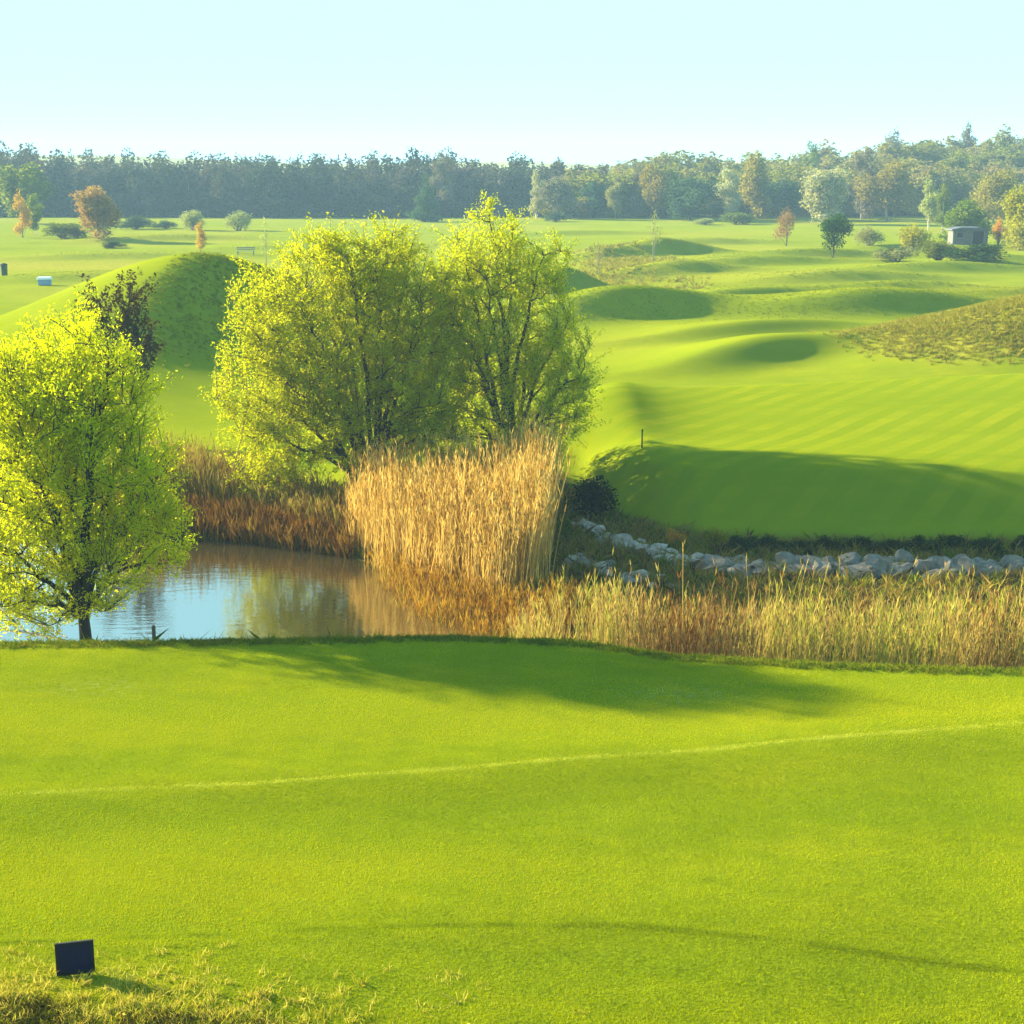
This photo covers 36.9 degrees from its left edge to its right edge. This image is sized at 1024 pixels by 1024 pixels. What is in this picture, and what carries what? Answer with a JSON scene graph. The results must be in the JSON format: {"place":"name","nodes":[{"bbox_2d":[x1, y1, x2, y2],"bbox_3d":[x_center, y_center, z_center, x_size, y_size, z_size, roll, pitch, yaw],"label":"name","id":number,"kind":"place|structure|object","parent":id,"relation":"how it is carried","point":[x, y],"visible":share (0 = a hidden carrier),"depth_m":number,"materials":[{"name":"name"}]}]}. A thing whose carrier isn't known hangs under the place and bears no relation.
{"place":"outdoors","nodes":[
{"label":"outdoors","id":0,"kind":"place"},
{"bbox_2d":[0,533,581,641],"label":"water","id":1,"kind":"structure","parent":0,"point":[238,590],"depth_m":43.01,"materials":[{"name":"blue liquid"}]},
{"bbox_2d":[335,394,577,607],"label":"reeds","id":2,"kind":"object","parent":1,"relation":"in","point":[486,517],"visible":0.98,"depth_m":45.34,"materials":[{"name":"beige plant"}]},
{"bbox_2d":[0,934,592,1023],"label":"rough grass","id":3,"kind":"structure","parent":0,"point":[158,992],"depth_m":18.25,"materials":[{"name":"plant"}]},
{"bbox_2d":[0,155,1023,1023],"bbox_3d":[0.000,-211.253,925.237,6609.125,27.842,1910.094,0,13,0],"label":"ground","id":4,"kind":"structure","parent":0,"point":[788,425],"depth_m":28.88,"materials":[{"name":"green plant"}]},
{"bbox_2d":[12,189,32,237],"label":"young tree","id":5,"kind":"object","parent":4,"relation":"on","point":[25,218],"visible":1,"depth_m":230.46,"materials":[{"name":"brown plant"}]},
{"bbox_2d":[0,161,57,218],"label":"broad tree","id":6,"kind":"object","parent":4,"relation":"on","point":[26,182],"visible":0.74,"depth_m":276.90,"materials":[{"name":"green plant"}]},
{"bbox_2d":[25,193,43,233],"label":"young tree","id":7,"kind":"object","parent":4,"relation":"on","point":[36,209],"visible":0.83,"depth_m":238.00,"materials":[{"name":"green plant"}]},
{"bbox_2d":[37,277,51,284],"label":"storage box","id":8,"kind":"object","parent":4,"relation":"on","point":[44,280],"visible":1,"depth_m":141.47,"materials":[{"name":"blue plastic"}]},
{"bbox_2d":[39,222,87,238],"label":"bush","id":9,"kind":"object","parent":4,"relation":"on","point":[73,230],"visible":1,"depth_m":223.50,"materials":[{"name":"green plant"}]},
{"bbox_2d":[54,939,94,976],"bbox_3d":[-5.332,5.533,18.759,0.455,0.628,0.040,-3,13,-14],"label":"tee sign","id":10,"kind":"object","parent":4,"relation":"on","point":[73,957],"visible":0.95,"depth_m":18.72,"materials":[{"name":"blue paint"}]},
{"bbox_2d":[69,185,123,238],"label":"round tree","id":11,"kind":"object","parent":4,"relation":"on","point":[96,207],"visible":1,"depth_m":216.75,"materials":[{"name":"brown plant"}]},
{"bbox_2d":[0,280,202,640],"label":"willow tree","id":12,"kind":"object","parent":4,"relation":"on","point":[41,409],"visible":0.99,"depth_m":34.64,"materials":[{"name":"green plant"}]},
{"bbox_2d":[101,241,126,247],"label":"bush","id":13,"kind":"object","parent":4,"relation":"on","point":[112,244],"visible":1,"depth_m":202.62,"materials":[{"name":"green plant"}]},
{"bbox_2d":[73,267,166,437],"bbox_3d":[-16.164,-6.197,63.013,3.646,7.597,3.433,0,13,0],"label":"bare tree","id":14,"kind":"object","parent":4,"relation":"on","point":[126,322],"visible":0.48,"depth_m":62.77,"materials":[{"name":"brown plant"}]},
{"bbox_2d":[116,214,156,228],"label":"bush","id":15,"kind":"object","parent":4,"relation":"on","point":[136,223],"visible":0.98,"depth_m":260.00,"materials":[{"name":"green plant"}]},
{"bbox_2d":[0,990,300,1023],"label":"rough grass","id":16,"kind":"structure","parent":4,"relation":"on","point":[39,1012],"depth_m":17.79,"materials":[{"name":"plant"}]},
{"bbox_2d":[153,219,177,228],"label":"bush","id":17,"kind":"object","parent":4,"relation":"on","point":[164,224],"visible":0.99,"depth_m":263.16,"materials":[{"name":"green plant"}]},
{"bbox_2d":[178,209,204,230],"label":"bush","id":18,"kind":"object","parent":4,"relation":"on","point":[191,219],"visible":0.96,"depth_m":256.86,"materials":[{"name":"green plant"}]},
{"bbox_2d":[194,219,207,251],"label":"young tree","id":19,"kind":"object","parent":4,"relation":"on","point":[201,238],"visible":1,"depth_m":193.15,"materials":[{"name":"brown plant"}]},
{"bbox_2d":[91,251,347,366],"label":"rough grass","id":20,"kind":"structure","parent":4,"relation":"on","point":[225,257],"depth_m":82.40,"materials":[{"name":"plant"}]},
{"bbox_2d":[82,490,369,557],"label":"reeds","id":21,"kind":"object","parent":4,"relation":"on","point":[265,517],"visible":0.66,"depth_m":49.67,"materials":[{"name":"plant"}]},
{"bbox_2d":[109,429,356,538],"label":"reeds","id":22,"kind":"object","parent":4,"relation":"on","point":[210,479],"visible":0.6,"depth_m":52.02,"materials":[{"name":"plant"}]},
{"bbox_2d":[221,210,255,230],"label":"bush","id":23,"kind":"object","parent":4,"relation":"on","point":[240,220],"visible":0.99,"depth_m":256.70,"materials":[{"name":"green plant"}]},
{"bbox_2d":[260,217,269,264],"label":"sapling","id":24,"kind":"object","parent":4,"relation":"on","point":[264,242],"visible":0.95,"depth_m":157.75,"materials":[{"name":"green plant"}]},
{"bbox_2d":[0,140,612,217],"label":"distant wood","id":25,"kind":"object","parent":4,"relation":"on","point":[222,188],"visible":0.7,"depth_m":323.50,"materials":[{"name":"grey plant"}]},
{"bbox_2d":[197,210,484,505],"bbox_3d":[-5.696,-5.182,52.811,9.680,10.473,7.156,0,13,0],"label":"willow tree","id":26,"kind":"object","parent":4,"relation":"on","point":[365,290],"visible":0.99,"depth_m":51.58,"materials":[{"name":"green plant"}]},
{"bbox_2d":[405,166,445,221],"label":"conifer","id":27,"kind":"object","parent":4,"relation":"on","point":[422,211],"visible":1,"depth_m":293.39,"materials":[{"name":"green plant"}]},
{"bbox_2d":[426,150,457,212],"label":"tall tree","id":28,"kind":"object","parent":4,"relation":"on","point":[445,191],"visible":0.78,"depth_m":322.11,"materials":[{"name":"green plant"}]},
{"bbox_2d":[364,537,592,638],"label":"reeds","id":29,"kind":"object","parent":4,"relation":"on","point":[508,604],"visible":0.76,"depth_m":41.91,"materials":[{"name":"plant"}]},
{"bbox_2d":[404,188,614,468],"bbox_3d":[-0.210,-6.205,54.607,7.843,10.418,6.692,0,13,0],"label":"willow tree","id":30,"kind":"object","parent":4,"relation":"on","point":[507,381],"visible":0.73,"depth_m":53.75,"materials":[{"name":"green plant"}]},
{"bbox_2d":[0,631,1023,676],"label":"edge grass","id":31,"kind":"structure","parent":4,"relation":"on","point":[929,668],"depth_m":32.61,"materials":[{"name":"plant"}]},
{"bbox_2d":[0,468,1023,668],"bbox_3d":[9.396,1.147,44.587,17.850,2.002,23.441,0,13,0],"label":"bank grass","id":32,"kind":"structure","parent":4,"relation":"on","point":[1015,574],"depth_m":43.92,"materials":[{"name":"plant"}]},
{"bbox_2d":[2,234,1023,324],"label":"rough grass","id":33,"kind":"structure","parent":4,"relation":"on","point":[873,287],"depth_m":121.34,"materials":[{"name":"plant"}]},
{"bbox_2d":[528,169,545,218],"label":"birch tree","id":34,"kind":"object","parent":4,"relation":"on","point":[537,203],"visible":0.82,"depth_m":308.68,"materials":[{"name":"green plant"}]},
{"bbox_2d":[541,211,567,221],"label":"bush","id":35,"kind":"object","parent":4,"relation":"on","point":[552,216],"visible":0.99,"depth_m":294.33,"materials":[{"name":"green plant"}]},
{"bbox_2d":[534,176,581,218],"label":"broad tree","id":36,"kind":"object","parent":4,"relation":"on","point":[559,199],"visible":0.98,"depth_m":305.12,"materials":[{"name":"green plant"}]},
{"bbox_2d":[577,178,610,217],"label":"round tree","id":37,"kind":"object","parent":4,"relation":"on","point":[596,199],"visible":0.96,"depth_m":310.24,"materials":[{"name":"green plant"}]},
{"bbox_2d":[570,474,619,518],"bbox_3d":[2.704,-0.477,51.474,1.527,1.646,1.945,-5,14,-22],"label":"shrub","id":38,"kind":"object","parent":4,"relation":"on","point":[593,497],"visible":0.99,"depth_m":51.15,"materials":[{"name":"green plant"}]},
{"bbox_2d":[591,237,604,274],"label":"sapling","id":39,"kind":"object","parent":4,"relation":"on","point":[598,256],"visible":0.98,"depth_m":148.18,"materials":[{"name":"green plant"}]},
{"bbox_2d":[605,170,624,218],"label":"birch tree","id":40,"kind":"object","parent":4,"relation":"on","point":[615,199],"visible":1,"depth_m":306.87,"materials":[{"name":"green plant"}]},
{"bbox_2d":[612,534,632,546],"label":"rock","id":41,"kind":"object","parent":4,"relation":"on","point":[625,536],"visible":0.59,"depth_m":47.99,"materials":[{"name":"stone"}]},
{"bbox_2d":[618,575,640,585],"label":"rock","id":42,"kind":"object","parent":4,"relation":"on","point":[632,579],"visible":0.65,"depth_m":43.52,"materials":[{"name":"stone"}]},
{"bbox_2d":[623,161,645,217],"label":"birch tree","id":43,"kind":"object","parent":4,"relation":"on","point":[634,202],"visible":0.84,"depth_m":310.30,"materials":[{"name":"green plant"}]},
{"bbox_2d":[565,236,712,289],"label":"scrub grass","id":44,"kind":"structure","parent":4,"relation":"on","point":[619,262],"depth_m":153.33,"materials":[{"name":"plant"}]},
{"bbox_2d":[636,163,668,218],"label":"broad tree","id":45,"kind":"object","parent":4,"relation":"on","point":[652,186],"visible":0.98,"depth_m":304.39,"materials":[{"name":"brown plant"}]},
{"bbox_2d":[646,210,662,260],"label":"sapling","id":46,"kind":"object","parent":4,"relation":"on","point":[654,233],"visible":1,"depth_m":169.23,"materials":[{"name":"green plant"}]},
{"bbox_2d":[665,527,687,545],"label":"shrub","id":47,"kind":"object","parent":4,"relation":"on","point":[672,536],"visible":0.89,"depth_m":47.87,"materials":[{"name":"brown plant"}]},
{"bbox_2d":[658,177,719,219],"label":"broad tree","id":48,"kind":"object","parent":4,"relation":"on","point":[693,194],"visible":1,"depth_m":298.45,"materials":[{"name":"green plant"}]},
{"bbox_2d":[701,557,729,571],"bbox_3d":[5.886,1.585,44.960,0.783,0.494,0.678,-5,14,-22],"label":"rock","id":49,"kind":"object","parent":4,"relation":"on","point":[719,562],"visible":0.68,"depth_m":44.84,"materials":[{"name":"stone"}]},
{"bbox_2d":[703,527,728,548],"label":"shrub","id":50,"kind":"object","parent":4,"relation":"on","point":[719,537],"visible":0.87,"depth_m":47.56,"materials":[{"name":"green plant"}]},
{"bbox_2d":[713,165,743,217],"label":"birch tree","id":51,"kind":"object","parent":4,"relation":"on","point":[733,202],"visible":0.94,"depth_m":302.68,"materials":[{"name":"green plant"}]},
{"bbox_2d":[716,535,755,553],"bbox_3d":[6.984,1.004,47.281,1.217,0.634,1.284,9,15,34],"label":"shrub","id":52,"kind":"object","parent":4,"relation":"on","point":[734,540],"visible":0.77,"depth_m":47.14,"materials":[{"name":"green plant"}]},
{"bbox_2d":[719,211,754,224],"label":"bush","id":53,"kind":"object","parent":4,"relation":"on","point":[743,218],"visible":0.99,"depth_m":283.65,"materials":[{"name":"green plant"}]},
{"bbox_2d":[727,564,751,578],"bbox_3d":[6.634,1.843,44.546,0.735,0.408,0.748,-17,37,-29],"label":"rock","id":54,"kind":"object","parent":4,"relation":"on","point":[738,566],"visible":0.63,"depth_m":44.47,"materials":[{"name":"stone"}]},
{"bbox_2d":[736,149,771,217],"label":"broad tree","id":55,"kind":"object","parent":4,"relation":"on","point":[756,175],"visible":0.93,"depth_m":305.61,"materials":[{"name":"green plant"}]},
{"bbox_2d":[743,533,785,553],"bbox_3d":[7.866,0.947,47.647,1.378,0.598,1.305,10,16,37],"label":"shrub","id":56,"kind":"object","parent":4,"relation":"on","point":[766,540],"visible":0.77,"depth_m":47.49,"materials":[{"name":"green plant"}]},
{"bbox_2d":[508,538,1023,668],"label":"reeds","id":57,"kind":"object","parent":4,"relation":"on","point":[617,630],"visible":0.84,"depth_m":35.31,"materials":[{"name":"plant"}]},
{"bbox_2d":[539,124,1023,217],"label":"hillside wood","id":58,"kind":"object","parent":4,"relation":"on","point":[958,173],"visible":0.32,"depth_m":331.18,"materials":[{"name":"green plant"}]},
{"bbox_2d":[764,180,802,219],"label":"round tree","id":59,"kind":"object","parent":4,"relation":"on","point":[781,196],"visible":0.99,"depth_m":300.19,"materials":[{"name":"green plant"}]},
{"bbox_2d":[773,208,795,245],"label":"young tree","id":60,"kind":"object","parent":4,"relation":"on","point":[786,220],"visible":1,"depth_m":206.42,"materials":[{"name":"brown plant"}]},
{"bbox_2d":[775,551,798,565],"bbox_3d":[8.136,1.575,45.259,0.614,0.586,0.928,-14,48,-42],"label":"rock","id":61,"kind":"object","parent":4,"relation":"on","point":[783,555],"visible":0.56,"depth_m":45.11,"materials":[{"name":"stone"}]},
{"bbox_2d":[773,538,818,554],"bbox_3d":[8.734,1.065,47.151,1.490,0.553,1.412,5,14,20],"label":"shrub","id":62,"kind":"object","parent":4,"relation":"on","point":[802,544],"visible":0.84,"depth_m":46.97,"materials":[{"name":"green plant"}]},
{"bbox_2d":[792,563,811,574],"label":"rock","id":63,"kind":"object","parent":4,"relation":"on","point":[798,566],"visible":0.6,"depth_m":44.79,"materials":[{"name":"stone"}]},
{"bbox_2d":[800,140,819,169],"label":"tall tree","id":64,"kind":"object","parent":4,"relation":"on","point":[814,155],"visible":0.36,"depth_m":361.82,"materials":[{"name":"green plant"}]},
{"bbox_2d":[801,555,823,566],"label":"rock","id":65,"kind":"object","parent":4,"relation":"on","point":[810,557],"visible":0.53,"depth_m":45.27,"materials":[{"name":"stone"}]},
{"bbox_2d":[812,560,834,577],"bbox_3d":[9.037,1.808,44.712,0.782,0.502,0.849,25,31,-2],"label":"rock","id":66,"kind":"object","parent":4,"relation":"on","point":[818,564],"visible":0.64,"depth_m":44.46,"materials":[{"name":"stone"}]},
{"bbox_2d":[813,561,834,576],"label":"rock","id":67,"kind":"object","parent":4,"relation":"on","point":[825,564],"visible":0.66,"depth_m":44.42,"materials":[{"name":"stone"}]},
{"bbox_2d":[798,164,852,223],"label":"silver tree","id":68,"kind":"object","parent":4,"relation":"on","point":[824,190],"visible":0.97,"depth_m":281.66,"materials":[{"name":"green plant"}]},
{"bbox_2d":[809,535,848,552],"bbox_3d":[9.623,1.015,47.238,1.298,0.595,1.370,-4,13,-18],"label":"shrub","id":69,"kind":"object","parent":4,"relation":"on","point":[827,542],"visible":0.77,"depth_m":47.16,"materials":[{"name":"green plant"}]},
{"bbox_2d":[818,213,855,257],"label":"young tree","id":70,"kind":"object","parent":4,"relation":"on","point":[838,225],"visible":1,"depth_m":172.63,"materials":[{"name":"green plant"}]},
{"bbox_2d":[837,565,863,579],"bbox_3d":[9.817,1.840,44.482,0.783,0.510,0.860,3,9,-21],"label":"rock","id":71,"kind":"object","parent":4,"relation":"on","point":[853,570],"visible":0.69,"depth_m":44.21,"materials":[{"name":"stone"}]},
{"bbox_2d":[842,555,860,564],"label":"rock","id":72,"kind":"object","parent":4,"relation":"on","point":[851,561],"visible":0.42,"depth_m":44.95,"materials":[{"name":"stone"}]},
{"bbox_2d":[833,536,879,553],"bbox_3d":[10.698,0.955,47.658,1.507,0.518,1.428,6,14,24],"label":"shrub","id":73,"kind":"object","parent":4,"relation":"on","point":[856,540],"visible":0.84,"depth_m":47.45,"materials":[{"name":"green plant"}]},
{"bbox_2d":[845,148,879,218],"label":"tall tree","id":74,"kind":"object","parent":4,"relation":"on","point":[872,171],"visible":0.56,"depth_m":302.75,"materials":[{"name":"green plant"}]},
{"bbox_2d":[847,564,877,577],"bbox_3d":[10.111,1.789,44.572,1.048,0.537,0.823,-8,-17,25],"label":"rock","id":75,"kind":"object","parent":4,"relation":"on","point":[862,567],"visible":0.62,"depth_m":44.25,"materials":[{"name":"stone"}]},
{"bbox_2d":[853,225,886,245],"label":"bush","id":76,"kind":"object","parent":4,"relation":"on","point":[869,235],"visible":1,"depth_m":196.67,"materials":[{"name":"green plant"}]},
{"bbox_2d":[873,559,888,570],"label":"rock","id":77,"kind":"object","parent":4,"relation":"on","point":[881,563],"visible":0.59,"depth_m":44.60,"materials":[{"name":"stone"}]},
{"bbox_2d":[852,157,920,221],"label":"broad tree","id":78,"kind":"object","parent":4,"relation":"on","point":[890,180],"visible":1,"depth_m":294.87,"materials":[{"name":"green plant"}]},
{"bbox_2d":[876,127,902,165],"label":"tall tree","id":79,"kind":"object","parent":4,"relation":"on","point":[892,140],"visible":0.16,"depth_m":373.55,"materials":[{"name":"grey plant"}]},
{"bbox_2d":[875,539,911,554],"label":"shrub","id":80,"kind":"object","parent":4,"relation":"on","point":[891,543],"visible":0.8,"depth_m":46.86,"materials":[{"name":"green plant"}]},
{"bbox_2d":[870,246,921,261],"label":"bush","id":81,"kind":"object","parent":4,"relation":"on","point":[894,252],"visible":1,"depth_m":169.27,"materials":[{"name":"green plant"}]},
{"bbox_2d":[891,562,912,576],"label":"rock","id":82,"kind":"object","parent":4,"relation":"on","point":[905,567],"visible":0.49,"depth_m":44.53,"materials":[{"name":"stone"}]},
{"bbox_2d":[894,549,913,561],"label":"rock","id":83,"kind":"object","parent":4,"relation":"on","point":[900,553],"visible":0.44,"depth_m":45.41,"materials":[{"name":"stone"}]},
{"bbox_2d":[894,223,934,252],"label":"bush","id":84,"kind":"object","parent":4,"relation":"on","point":[911,237],"visible":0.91,"depth_m":188.71,"materials":[{"name":"green plant"}]},
{"bbox_2d":[807,294,1023,364],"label":"rough grass","id":85,"kind":"structure","parent":4,"relation":"on","point":[960,313],"depth_m":84.03,"materials":[{"name":"plant"}]},
{"bbox_2d":[901,534,942,552],"bbox_3d":[12.551,0.999,47.237,1.217,0.595,1.285,-6,14,-24],"label":"shrub","id":86,"kind":"object","parent":4,"relation":"on","point":[918,540],"visible":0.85,"depth_m":47.13,"materials":[{"name":"green plant"}]},
{"bbox_2d":[913,558,936,574],"bbox_3d":[12.057,1.598,44.862,0.751,0.600,0.773,2,13,7],"label":"rock","id":87,"kind":"object","parent":4,"relation":"on","point":[929,564],"visible":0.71,"depth_m":44.51,"materials":[{"name":"stone"}]},
{"bbox_2d":[917,176,939,229],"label":"birch tree","id":88,"kind":"object","parent":4,"relation":"on","point":[927,209],"visible":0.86,"depth_m":256.06,"materials":[{"name":"green plant"}]},
{"bbox_2d":[923,238,958,260],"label":"bush","id":89,"kind":"object","parent":4,"relation":"on","point":[934,249],"visible":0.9,"depth_m":168.48,"materials":[{"name":"green plant"}]},
{"bbox_2d":[932,183,951,232],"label":"birch tree","id":90,"kind":"object","parent":4,"relation":"on","point":[942,204],"visible":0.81,"depth_m":245.24,"materials":[{"name":"green plant"}]},
{"bbox_2d":[936,535,975,549],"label":"shrub","id":91,"kind":"object","parent":4,"relation":"on","point":[950,540],"visible":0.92,"depth_m":47.37,"materials":[{"name":"green plant"}]},
{"bbox_2d":[937,198,992,241],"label":"round tree","id":92,"kind":"object","parent":4,"relation":"on","point":[971,215],"visible":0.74,"depth_m":211.27,"materials":[{"name":"green plant"}]},
{"bbox_2d":[957,557,975,577],"bbox_3d":[13.112,1.733,44.499,0.540,0.866,0.511,17,-25,22],"label":"rock","id":93,"kind":"object","parent":4,"relation":"on","point":[964,562],"visible":0.45,"depth_m":44.37,"materials":[{"name":"stone"}]},
{"bbox_2d":[957,119,977,156],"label":"tall tree","id":94,"kind":"object","parent":4,"relation":"on","point":[969,140],"visible":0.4,"depth_m":383.37,"materials":[{"name":"green plant"}]},
{"bbox_2d":[945,226,990,244],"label":"shed","id":95,"kind":"structure","parent":4,"relation":"on","point":[964,235],"depth_m":202.07,"materials":[{"name":"grey wood"}]},
{"bbox_2d":[972,231,984,243],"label":"door","id":96,"kind":"structure","parent":95,"relation":"in","point":[977,237],"depth_m":202.06,"materials":[{"name":"grey wood"}]},
{"bbox_2d":[940,242,1011,261],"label":"shrub","id":97,"kind":"object","parent":4,"relation":"on","point":[982,252],"visible":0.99,"depth_m":164.00,"materials":[{"name":"green plant"}]},
{"bbox_2d":[966,536,1004,556],"bbox_3d":[14.579,1.059,47.029,1.260,0.542,0.989,11,17,39],"label":"shrub","id":98,"kind":"object","parent":4,"relation":"on","point":[985,543],"visible":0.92,"depth_m":46.94,"materials":[{"name":"green plant"}]},
{"bbox_2d":[969,166,1018,228],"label":"broad tree","id":99,"kind":"object","parent":4,"relation":"on","point":[987,197],"visible":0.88,"depth_m":255.06,"materials":[{"name":"green plant"}]},
{"bbox_2d":[991,216,1007,245],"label":"young tree","id":100,"kind":"object","parent":4,"relation":"on","point":[999,230],"visible":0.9,"depth_m":202.62,"materials":[{"name":"brown plant"}]},
{"bbox_2d":[998,555,1023,568],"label":"rock","id":101,"kind":"object","parent":4,"relation":"on","point":[1010,559],"visible":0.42,"depth_m":45.09,"materials":[{"name":"stone"}]},
{"bbox_2d":[1000,184,1023,250],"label":"broad tree","id":102,"kind":"object","parent":4,"relation":"on","point":[1013,203],"visible":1,"depth_m":195.95,"materials":[{"name":"green plant"}]},
{"bbox_2d":[1002,534,1023,551],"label":"shrub","id":103,"kind":"object","parent":4,"relation":"on","point":[1020,537],"visible":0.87,"depth_m":47.17,"materials":[{"name":"green plant"}]},
{"bbox_2d":[0,0,1023,164],"label":"sky","id":104,"kind":"structure","parent":0,"point":[584,81],"materials":[{"name":"blue"}]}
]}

